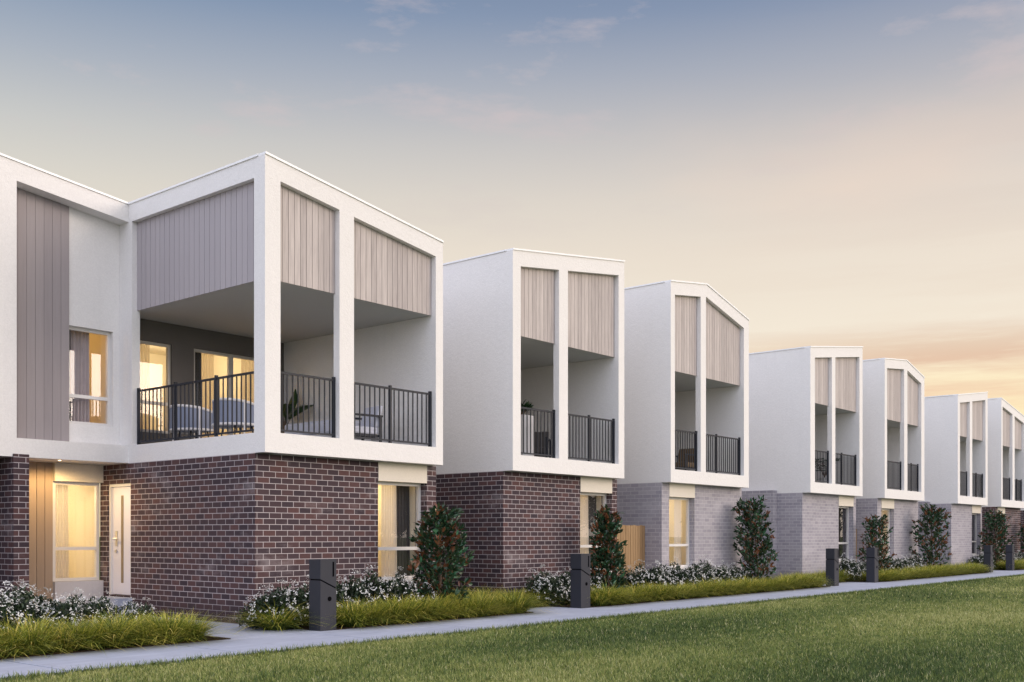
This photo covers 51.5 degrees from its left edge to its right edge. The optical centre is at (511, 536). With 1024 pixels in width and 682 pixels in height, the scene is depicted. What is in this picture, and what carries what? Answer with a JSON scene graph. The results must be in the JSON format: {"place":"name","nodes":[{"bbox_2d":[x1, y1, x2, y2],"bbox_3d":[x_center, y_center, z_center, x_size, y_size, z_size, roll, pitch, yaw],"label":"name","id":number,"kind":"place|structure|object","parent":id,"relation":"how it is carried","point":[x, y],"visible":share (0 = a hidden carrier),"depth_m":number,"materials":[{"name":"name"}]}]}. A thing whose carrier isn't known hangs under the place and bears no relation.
{"place":"outdoors","nodes":[
{"label":"outdoors","id":0,"kind":"place"},
{"bbox_2d":[0,570,1023,679],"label":"footpath","id":1,"kind":"structure","parent":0,"point":[254,639],"depth_m":15.48,"materials":[{"name":"concrete"}]},
{"bbox_2d":[90,596,132,610],"bbox_3d":[-7.342,1.250,19.119,1.160,0.300,0.616,0,0,40],"label":"entry step","id":2,"kind":"object","parent":1,"relation":"on","point":[119,602],"visible":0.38,"depth_m":18.93,"materials":[{"name":"concrete"}]},
{"bbox_2d":[232,580,303,628],"bbox_3d":[-3.641,1.055,16.291,1.062,0.786,1.039,0,0,41],"label":"flowering shrub","id":3,"kind":"object","parent":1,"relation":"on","point":[272,598],"visible":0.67,"depth_m":16.17,"materials":[{"name":"green plant"}]},
{"bbox_2d":[221,599,344,634],"bbox_3d":[-3.523,1.162,15.967,2.264,0.491,2.186,0,0,-13],"label":"grass tuft","id":4,"kind":"object","parent":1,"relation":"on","point":[281,622],"visible":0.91,"depth_m":15.78,"materials":[{"name":"plant"}]},
{"bbox_2d":[826,548,838,585],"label":"letterbox pillar","id":5,"kind":"structure","parent":1,"relation":"on","point":[832,564],"depth_m":30.00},
{"bbox_2d":[984,545,992,571],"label":"letterbox pillar","id":6,"kind":"structure","parent":1,"relation":"on","point":[988,555],"depth_m":41.33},
{"bbox_2d":[0,0,1023,536],"label":"sky","id":7,"kind":"structure","parent":0,"point":[838,172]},
{"bbox_2d":[0,537,1023,681],"bbox_3d":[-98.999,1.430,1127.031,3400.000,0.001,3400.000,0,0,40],"label":"ground","id":8,"kind":"structure","parent":0,"point":[920,596],"depth_m":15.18,"materials":[{"name":"plant"}]},
{"bbox_2d":[0,635,230,659],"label":"garden bed","id":9,"kind":"object","parent":8,"relation":"on","point":[212,638],"visible":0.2,"depth_m":13.27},
{"bbox_2d":[0,594,27,633],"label":"flowering shrub","id":10,"kind":"object","parent":9,"relation":"on","point":[2,611],"visible":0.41,"depth_m":13.04,"materials":[{"name":"white plant"}]},
{"bbox_2d":[0,579,28,607],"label":"flowering shrub","id":11,"kind":"object","parent":9,"relation":"on","point":[15,591],"visible":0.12,"depth_m":15.12,"materials":[{"name":"white plant"}]},
{"bbox_2d":[0,583,53,626],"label":"flowering shrub","id":12,"kind":"object","parent":9,"relation":"on","point":[20,608],"visible":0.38,"depth_m":13.68,"materials":[{"name":"white plant"}]},
{"bbox_2d":[0,625,62,660],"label":"grass tuft","id":13,"kind":"object","parent":9,"relation":"on","point":[13,645],"visible":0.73,"depth_m":12.24,"materials":[{"name":"plant"}]},
{"bbox_2d":[0,612,74,658],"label":"grass tuft","id":14,"kind":"object","parent":9,"relation":"on","point":[6,628],"visible":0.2,"depth_m":12.61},
{"bbox_2d":[18,584,63,617],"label":"flowering shrub","id":15,"kind":"object","parent":9,"relation":"on","point":[50,603],"visible":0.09,"depth_m":14.47,"materials":[{"name":"white plant"}]},
{"bbox_2d":[0,616,108,656],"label":"grass tuft","id":16,"kind":"object","parent":9,"relation":"on","point":[40,645],"visible":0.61,"depth_m":12.45,"materials":[{"name":"plant"}]},
{"bbox_2d":[0,609,115,651],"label":"grass tuft","id":17,"kind":"object","parent":9,"relation":"on","point":[44,622],"visible":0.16,"depth_m":12.92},
{"bbox_2d":[35,590,91,629],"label":"flowering shrub","id":18,"kind":"object","parent":9,"relation":"on","point":[68,611],"visible":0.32,"depth_m":13.95,"materials":[{"name":"white plant"}]},
{"bbox_2d":[51,587,85,607],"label":"flowering shrub","id":19,"kind":"object","parent":9,"relation":"on","point":[78,599],"visible":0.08,"depth_m":15.14,"materials":[{"name":"white plant"}]},
{"bbox_2d":[20,613,141,658],"bbox_3d":[-5.325,1.181,12.947,1.823,0.448,1.668,0,0,14],"label":"grass tuft","id":20,"kind":"object","parent":9,"relation":"on","point":[73,643],"visible":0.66,"depth_m":12.77,"materials":[{"name":"plant"}]},
{"bbox_2d":[76,591,119,622],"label":"flowering shrub","id":21,"kind":"object","parent":9,"relation":"on","point":[87,609],"visible":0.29,"depth_m":14.55,"materials":[{"name":"white plant"}]},
{"bbox_2d":[37,613,166,652],"bbox_3d":[-5.172,1.159,13.092,1.905,0.492,2.081,0,0,-31],"label":"grass tuft","id":22,"kind":"object","parent":9,"relation":"on","point":[94,642],"visible":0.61,"depth_m":12.99,"materials":[{"name":"plant"}]},
{"bbox_2d":[64,605,171,644],"bbox_3d":[-5.100,1.155,13.860,1.940,0.501,2.062,0,0,-5],"label":"grass tuft","id":23,"kind":"object","parent":9,"relation":"on","point":[142,618],"visible":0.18,"depth_m":13.76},
{"bbox_2d":[109,599,137,618],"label":"flowering shrub","id":24,"kind":"object","parent":9,"relation":"on","point":[118,611],"visible":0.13,"depth_m":15.36,"materials":[{"name":"white plant"}]},
{"bbox_2d":[57,610,191,653],"bbox_3d":[-5.055,1.139,13.474,2.168,0.537,2.094,0,0,-26],"label":"grass tuft","id":25,"kind":"object","parent":9,"relation":"on","point":[124,637],"visible":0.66,"depth_m":13.27,"materials":[{"name":"plant"}]},
{"bbox_2d":[121,597,154,619],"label":"flowering shrub","id":26,"kind":"object","parent":9,"relation":"on","point":[145,610],"visible":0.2,"depth_m":14.81,"materials":[{"name":"white plant"}]},
{"bbox_2d":[104,611,199,640],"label":"grass tuft","id":27,"kind":"object","parent":9,"relation":"on","point":[147,620],"visible":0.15,"depth_m":14.02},
{"bbox_2d":[108,618,197,645],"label":"grass tuft","id":28,"kind":"object","parent":9,"relation":"on","point":[145,639],"visible":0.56,"depth_m":13.53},
{"bbox_2d":[136,608,215,644],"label":"grass tuft","id":29,"kind":"object","parent":9,"relation":"on","point":[172,618],"visible":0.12,"depth_m":14.52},
{"bbox_2d":[112,610,240,645],"bbox_3d":[-4.556,1.151,13.952,2.094,0.510,1.970,0,0,-32],"label":"grass tuft","id":30,"kind":"object","parent":9,"relation":"on","point":[178,629],"visible":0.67,"depth_m":13.77,"materials":[{"name":"plant"}]},
{"bbox_2d":[148,611,244,646],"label":"grass tuft","id":31,"kind":"object","parent":9,"relation":"on","point":[200,630],"visible":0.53,"depth_m":14.10,"materials":[{"name":"plant"}]},
{"bbox_2d":[0,151,443,623],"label":"townhouse","id":32,"kind":"structure","parent":8,"relation":"on","point":[266,283],"depth_m":18.42,"materials":[{"name":"paint"}]},
{"bbox_2d":[53,481,98,580],"bbox_3d":[-8.043,-0.091,19.489,0.199,1.803,0.893,0,0,40],"label":"window","id":33,"kind":"structure","parent":32,"relation":"in","point":[60,489],"depth_m":19.41,"materials":[{"name":"white metal"}]},
{"bbox_2d":[69,326,109,426],"bbox_3d":[-7.664,-2.848,19.085,0.238,1.721,0.836,0,0,40],"label":"window","id":34,"kind":"structure","parent":32,"relation":"in","point":[79,398],"depth_m":19.09,"materials":[{"name":"white metal"}]},
{"bbox_2d":[113,486,130,594],"bbox_3d":[-7.142,0.077,19.420,0.684,1.972,0.126,0,0,40],"label":"door","id":35,"kind":"structure","parent":32,"relation":"in","point":[121,495],"depth_m":19.44,"materials":[{"name":"paint"}]},
{"bbox_2d":[140,340,170,433],"bbox_3d":[-6.964,-2.820,20.107,0.258,1.716,0.971,0,0,40],"label":"window","id":36,"kind":"structure","parent":32,"relation":"in","point":[144,345],"depth_m":20.27,"materials":[{"name":"beige metal"}]},
{"bbox_2d":[169,404,213,440],"bbox_3d":[-5.960,-2.002,19.739,0.892,0.829,0.788,0,0,40],"label":"tub chair","id":37,"kind":"object","parent":32,"relation":"on","point":[195,419],"visible":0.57,"depth_m":19.40,"materials":[{"name":"blue fabric"}]},
{"bbox_2d":[194,349,253,438],"bbox_3d":[-5.766,-2.635,21.536,0.258,2.086,1.791,0,0,40],"label":"sliding door","id":38,"kind":"structure","parent":32,"relation":"in","point":[203,359],"depth_m":21.33,"materials":[{"name":"beige metal"}]},
{"bbox_2d":[211,398,253,435],"bbox_3d":[-4.907,-2.002,18.817,0.892,0.829,0.788,0,0,40],"label":"tub chair","id":39,"kind":"object","parent":32,"relation":"on","point":[239,413],"visible":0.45,"depth_m":18.47,"materials":[{"name":"blue fabric"}]},
{"bbox_2d":[281,389,312,432],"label":"potted plant","id":40,"kind":"object","parent":32,"relation":"on","point":[290,410],"visible":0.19,"depth_m":21.57,"materials":[{"name":"green plant"}]},
{"bbox_2d":[285,420,370,440],"bbox_3d":[-3.580,-1.890,20.555,1.600,0.600,0.840,0,0,40],"label":"outdoor ottoman","id":41,"kind":"object","parent":32,"relation":"on","point":[316,426],"visible":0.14,"depth_m":20.13,"materials":[{"name":"fabric"}]},
{"bbox_2d":[354,406,382,441],"bbox_3d":[-2.804,-1.990,19.405,0.716,0.800,0.650,0,0,-40],"label":"lounge chair","id":42,"kind":"object","parent":32,"relation":"on","point":[367,423],"visible":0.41,"depth_m":19.35,"materials":[{"name":"fabric"}]},
{"bbox_2d":[378,481,420,579],"bbox_3d":[-2.203,-0.100,19.445,0.298,1.766,1.214,0,0,40],"label":"window","id":43,"kind":"structure","parent":32,"relation":"in","point":[395,548],"depth_m":19.58,"materials":[{"name":"glass"}]},
{"bbox_2d":[291,611,533,630],"bbox_3d":[-5.385,1.404,21.797,11.738,0.032,6.035,0,0,40],"label":"garden bed","id":44,"kind":"object","parent":8,"relation":"on","point":[306,627],"visible":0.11,"depth_m":16.91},
{"bbox_2d":[272,575,336,625],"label":"flowering shrub","id":45,"kind":"object","parent":44,"relation":"on","point":[300,595],"visible":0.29,"depth_m":16.58,"materials":[{"name":"white plant"}]},
{"bbox_2d":[309,559,335,630],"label":"letterbox pillar","id":46,"kind":"structure","parent":44,"relation":"on","point":[322,589],"depth_m":15.80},
{"bbox_2d":[297,575,356,622],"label":"flowering shrub","id":47,"kind":"object","parent":44,"relation":"on","point":[339,593],"visible":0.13,"depth_m":17.28,"materials":[{"name":"white plant"}]},
{"bbox_2d":[289,599,403,629],"bbox_3d":[-2.482,1.178,16.363,2.060,0.449,2.166,0,0,-2],"label":"grass tuft","id":48,"kind":"object","parent":44,"relation":"on","point":[349,621],"visible":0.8,"depth_m":16.24,"materials":[{"name":"plant"}]},
{"bbox_2d":[308,597,392,624],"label":"grass tuft","id":49,"kind":"object","parent":44,"relation":"on","point":[343,605],"visible":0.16,"depth_m":16.62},
{"bbox_2d":[336,569,375,605],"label":"flowering shrub","id":50,"kind":"object","parent":44,"relation":"on","point":[358,590],"visible":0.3,"depth_m":17.54,"materials":[{"name":"white plant"}]},
{"bbox_2d":[339,596,418,625],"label":"grass tuft","id":51,"kind":"object","parent":44,"relation":"on","point":[378,616],"visible":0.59,"depth_m":16.55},
{"bbox_2d":[353,564,405,603],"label":"flowering shrub","id":52,"kind":"object","parent":44,"relation":"on","point":[378,590],"visible":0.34,"depth_m":18.00,"materials":[{"name":"white plant"}]},
{"bbox_2d":[349,594,438,625],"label":"grass tuft","id":53,"kind":"object","parent":44,"relation":"on","point":[396,615],"visible":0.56,"depth_m":16.86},
{"bbox_2d":[382,566,420,601],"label":"flowering shrub","id":54,"kind":"object","parent":44,"relation":"on","point":[406,589],"visible":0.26,"depth_m":18.45,"materials":[{"name":"white plant"}]},
{"bbox_2d":[361,592,455,623],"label":"grass tuft","id":55,"kind":"object","parent":44,"relation":"on","point":[414,609],"visible":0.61,"depth_m":17.09,"materials":[{"name":"plant"}]},
{"bbox_2d":[408,572,447,600],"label":"flowering shrub","id":56,"kind":"object","parent":44,"relation":"on","point":[431,591],"visible":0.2,"depth_m":18.62,"materials":[{"name":"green plant"}]},
{"bbox_2d":[398,593,471,622],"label":"grass tuft","id":57,"kind":"object","parent":44,"relation":"on","point":[428,617],"visible":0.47,"depth_m":17.37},
{"bbox_2d":[407,502,474,602],"bbox_3d":[-1.267,0.421,18.867,1.282,2.059,1.230,2,2,37],"label":"magnolia tree","id":58,"kind":"object","parent":44,"relation":"on","point":[439,515],"visible":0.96,"depth_m":18.70,"materials":[{"name":"green plant"}]},
{"bbox_2d":[416,591,476,619],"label":"grass tuft","id":59,"kind":"object","parent":44,"relation":"on","point":[443,616],"visible":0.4,"depth_m":17.69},
{"bbox_2d":[431,598,477,619],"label":"grass tuft","id":60,"kind":"object","parent":44,"relation":"on","point":[454,604],"visible":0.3,"depth_m":17.95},
{"bbox_2d":[444,593,505,618],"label":"grass tuft","id":61,"kind":"object","parent":44,"relation":"on","point":[469,609],"visible":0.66,"depth_m":18.17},
{"bbox_2d":[456,591,527,617],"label":"grass tuft","id":62,"kind":"object","parent":44,"relation":"on","point":[488,609],"visible":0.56,"depth_m":18.40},
{"bbox_2d":[480,589,544,613],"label":"grass tuft","id":63,"kind":"object","parent":44,"relation":"on","point":[506,608],"visible":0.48,"depth_m":19.05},
{"bbox_2d":[481,587,557,612],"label":"grass tuft","id":64,"kind":"object","parent":44,"relation":"on","point":[520,607],"visible":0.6,"depth_m":19.23,"materials":[{"name":"plant"}]},
{"bbox_2d":[436,248,624,594],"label":"townhouse","id":65,"kind":"structure","parent":8,"relation":"on","point":[542,332],"depth_m":22.27,"materials":[{"name":"paint"}]},
{"bbox_2d":[521,401,533,455],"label":"potted plant","id":66,"kind":"object","parent":65,"relation":"on","point":[527,404],"visible":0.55,"depth_m":22.85,"materials":[{"name":"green plant"}]},
{"bbox_2d":[534,432,550,457],"bbox_3d":[0.524,-1.990,23.985,0.650,0.800,0.716,0,0,10],"label":"lounge chair","id":67,"kind":"object","parent":65,"relation":"on","point":[549,446],"visible":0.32,"depth_m":24.18,"materials":[{"name":"grey metal"}]},
{"bbox_2d":[580,492,605,569],"bbox_3d":[1.668,-0.100,24.062,0.298,1.766,1.214,0,0,40],"label":"window","id":68,"kind":"structure","parent":65,"relation":"in","point":[587,500],"depth_m":24.16,"materials":[{"name":"white metal"}]},
{"bbox_2d":[528,586,830,607],"bbox_3d":[0.700,1.404,29.053,11.738,0.032,14.935,0,0,40],"label":"garden bed","id":69,"kind":"object","parent":8,"relation":"on","point":[566,605],"visible":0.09,"depth_m":23.01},
{"bbox_2d":[514,586,567,607],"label":"grass tuft","id":70,"kind":"object","parent":69,"relation":"on","point":[541,597],"visible":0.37,"depth_m":21.16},
{"bbox_2d":[523,564,568,605],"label":"flowering shrub","id":71,"kind":"object","parent":69,"relation":"on","point":[548,582],"visible":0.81,"depth_m":21.47,"materials":[{"name":"white plant"}]},
{"bbox_2d":[543,567,569,603],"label":"flowering shrub","id":72,"kind":"object","parent":69,"relation":"on","point":[566,584],"visible":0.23,"depth_m":21.92,"materials":[{"name":"white plant"}]},
{"bbox_2d":[570,554,589,607],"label":"letterbox pillar","id":73,"kind":"structure","parent":69,"relation":"on","point":[579,581],"depth_m":20.79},
{"bbox_2d":[553,586,632,606],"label":"grass tuft","id":74,"kind":"object","parent":69,"relation":"on","point":[594,601],"visible":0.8,"depth_m":21.23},
{"bbox_2d":[590,568,608,590],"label":"flowering shrub","id":75,"kind":"object","parent":69,"relation":"on","point":[598,583],"visible":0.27,"depth_m":22.60,"materials":[{"name":"white plant"}]},
{"bbox_2d":[589,504,627,590],"bbox_3d":[2.028,0.368,22.881,0.948,2.164,0.860,0,0,-14],"label":"magnolia tree","id":76,"kind":"object","parent":69,"relation":"on","point":[606,526],"visible":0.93,"depth_m":22.77,"materials":[{"name":"green plant"}]},
{"bbox_2d":[590,581,638,606],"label":"grass tuft","id":77,"kind":"object","parent":69,"relation":"on","point":[614,597],"visible":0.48,"depth_m":21.53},
{"bbox_2d":[616,567,644,588],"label":"flowering shrub","id":78,"kind":"object","parent":69,"relation":"on","point":[633,580],"visible":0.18,"depth_m":23.90,"materials":[{"name":"white plant"}]},
{"bbox_2d":[617,525,644,577],"bbox_3d":[2.614,0.561,25.599,0.170,1.678,1.910,0,0,40],"label":"paling fence","id":79,"kind":"object","parent":69,"relation":"on","point":[634,548],"visible":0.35,"depth_m":25.88,"materials":[{"name":"brown wood"}]},
{"bbox_2d":[622,586,655,601],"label":"grass tuft","id":80,"kind":"object","parent":69,"relation":"on","point":[641,595],"visible":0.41,"depth_m":22.34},
{"bbox_2d":[631,559,666,586],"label":"flowering shrub","id":81,"kind":"object","parent":69,"relation":"on","point":[649,578],"visible":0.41,"depth_m":24.41,"materials":[{"name":"white plant"}]},
{"bbox_2d":[636,582,687,603],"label":"grass tuft","id":82,"kind":"object","parent":69,"relation":"on","point":[657,594],"visible":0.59,"depth_m":22.91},
{"bbox_2d":[648,560,681,585],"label":"flowering shrub","id":83,"kind":"object","parent":69,"relation":"on","point":[667,580],"visible":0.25,"depth_m":24.96,"materials":[{"name":"white plant"}]},
{"bbox_2d":[647,580,686,599],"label":"grass tuft","id":84,"kind":"object","parent":69,"relation":"on","point":[668,595],"visible":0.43,"depth_m":23.18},
{"bbox_2d":[658,556,696,584],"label":"flowering shrub","id":85,"kind":"object","parent":69,"relation":"on","point":[681,577],"visible":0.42,"depth_m":25.44,"materials":[{"name":"white plant"}]},
{"bbox_2d":[660,584,705,598],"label":"grass tuft","id":86,"kind":"object","parent":69,"relation":"on","point":[677,596],"visible":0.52,"depth_m":23.44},
{"bbox_2d":[668,583,712,598],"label":"grass tuft","id":87,"kind":"object","parent":69,"relation":"on","point":[690,591],"visible":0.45,"depth_m":23.71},
{"bbox_2d":[674,560,708,583],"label":"flowering shrub","id":88,"kind":"object","parent":69,"relation":"on","point":[695,573],"visible":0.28,"depth_m":25.84,"materials":[{"name":"white plant"}]},
{"bbox_2d":[671,581,726,596],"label":"grass tuft","id":89,"kind":"object","parent":69,"relation":"on","point":[702,591],"visible":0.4,"depth_m":24.30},
{"bbox_2d":[690,561,719,582],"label":"flowering shrub","id":90,"kind":"object","parent":69,"relation":"on","point":[707,575],"visible":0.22,"depth_m":26.38,"materials":[{"name":"white plant"}]},
{"bbox_2d":[694,580,730,596],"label":"grass tuft","id":91,"kind":"object","parent":69,"relation":"on","point":[714,589],"visible":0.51,"depth_m":24.64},
{"bbox_2d":[697,555,731,580],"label":"flowering shrub","id":92,"kind":"object","parent":69,"relation":"on","point":[720,573],"visible":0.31,"depth_m":26.82,"materials":[{"name":"white plant"}]},
{"bbox_2d":[727,562,752,580],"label":"flowering shrub","id":93,"kind":"object","parent":69,"relation":"on","point":[740,572],"visible":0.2,"depth_m":27.72,"materials":[{"name":"white plant"}]},
{"bbox_2d":[731,495,778,580],"bbox_3d":[6.476,0.171,28.289,1.276,2.560,1.268,0,0,19],"label":"magnolia tree","id":94,"kind":"object","parent":69,"relation":"on","point":[757,533],"visible":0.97,"depth_m":28.19,"materials":[{"name":"green plant"}]},
{"bbox_2d":[767,574,809,591],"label":"grass tuft","id":95,"kind":"object","parent":69,"relation":"on","point":[786,581],"visible":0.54,"depth_m":27.73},
{"bbox_2d":[617,280,748,572],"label":"townhouse","id":96,"kind":"structure","parent":8,"relation":"on","point":[686,364],"depth_m":26.92,"materials":[{"name":"paint"}]},
{"bbox_2d":[669,497,688,567],"bbox_3d":[4.072,-0.100,26.882,0.238,1.766,1.224,0,0,40],"label":"window","id":97,"kind":"structure","parent":96,"relation":"in","point":[677,544],"depth_m":27.24,"materials":[{"name":"glass"}]},
{"bbox_2d":[675,448,693,469],"bbox_3d":[4.593,-1.990,28.668,0.650,0.800,0.716,0,0,40],"label":"lounge chair","id":98,"kind":"object","parent":96,"relation":"on","point":[686,459],"visible":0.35,"depth_m":28.74,"materials":[{"name":"grey metal"}]},
{"bbox_2d":[742,346,862,578],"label":"townhouse","id":99,"kind":"structure","parent":8,"relation":"on","point":[805,406],"depth_m":32.82,"materials":[{"name":"paint"}]},
{"bbox_2d":[839,506,848,559],"bbox_3d":[10.733,-0.100,34.699,0.074,1.766,1.184,0,0,40],"label":"window","id":100,"kind":"structure","parent":99,"relation":"in","point":[847,508],"depth_m":35.11,"materials":[{"name":"white metal"}]},
{"bbox_2d":[855,358,924,565],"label":"townhouse","id":101,"kind":"structure","parent":8,"relation":"on","point":[893,439],"depth_m":37.83,"materials":[{"name":"paint"}]},
{"bbox_2d":[881,508,889,557],"bbox_3d":[13.016,-0.100,37.548,0.238,1.766,1.204,0,0,40],"label":"window","id":102,"kind":"structure","parent":101,"relation":"in","point":[882,510],"depth_m":37.91,"materials":[{"name":"white metal"}]},
{"bbox_2d":[823,572,988,583],"bbox_3d":[9.387,1.404,39.413,11.738,0.032,15.475,0,0,40],"label":"garden bed","id":103,"kind":"object","parent":8,"relation":"on","point":[905,579],"visible":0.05,"depth_m":34.00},
{"bbox_2d":[838,552,865,580],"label":"flowering shrub","id":104,"kind":"object","parent":103,"relation":"on","point":[848,566],"visible":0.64,"depth_m":33.22,"materials":[{"name":"white plant"}]},
{"bbox_2d":[866,548,877,582],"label":"letterbox pillar","id":105,"kind":"structure","parent":103,"relation":"on","point":[872,565],"depth_m":32.26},
{"bbox_2d":[855,514,896,570],"bbox_3d":[11.931,0.356,34.688,1.168,2.193,1.364,-3,3,-43],"label":"magnolia tree","id":106,"kind":"object","parent":103,"relation":"on","point":[872,534],"visible":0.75,"depth_m":34.60,"materials":[{"name":"green plant"}]},
{"bbox_2d":[909,503,951,567],"bbox_3d":[15.259,0.103,38.687,1.575,2.697,1.609,3,0,20],"label":"magnolia tree","id":107,"kind":"object","parent":103,"relation":"on","point":[933,515],"visible":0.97,"depth_m":38.53,"materials":[{"name":"green plant"}]},
{"bbox_2d":[918,392,987,566],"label":"townhouse","id":108,"kind":"structure","parent":8,"relation":"on","point":[956,455],"depth_m":43.23,"materials":[{"name":"paint"}]},
{"bbox_2d":[982,397,1023,556],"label":"townhouse","id":109,"kind":"structure","parent":8,"relation":"on","point":[1005,457],"depth_m":48.24,"materials":[{"name":"paint"}]},
{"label":"garden bed","id":110,"kind":"structure","parent":8,"relation":"on","visible":0},
{"bbox_2d":[976,509,1013,562],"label":"magnolia tree","id":111,"kind":"object","parent":110,"relation":"on","point":[1000,531],"visible":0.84,"depth_m":44.82,"materials":[{"name":"green plant"}]},
{"bbox_2d":[1006,545,1014,570],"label":"letterbox pillar","id":112,"kind":"structure","parent":110,"relation":"on","point":[1010,556],"depth_m":43.64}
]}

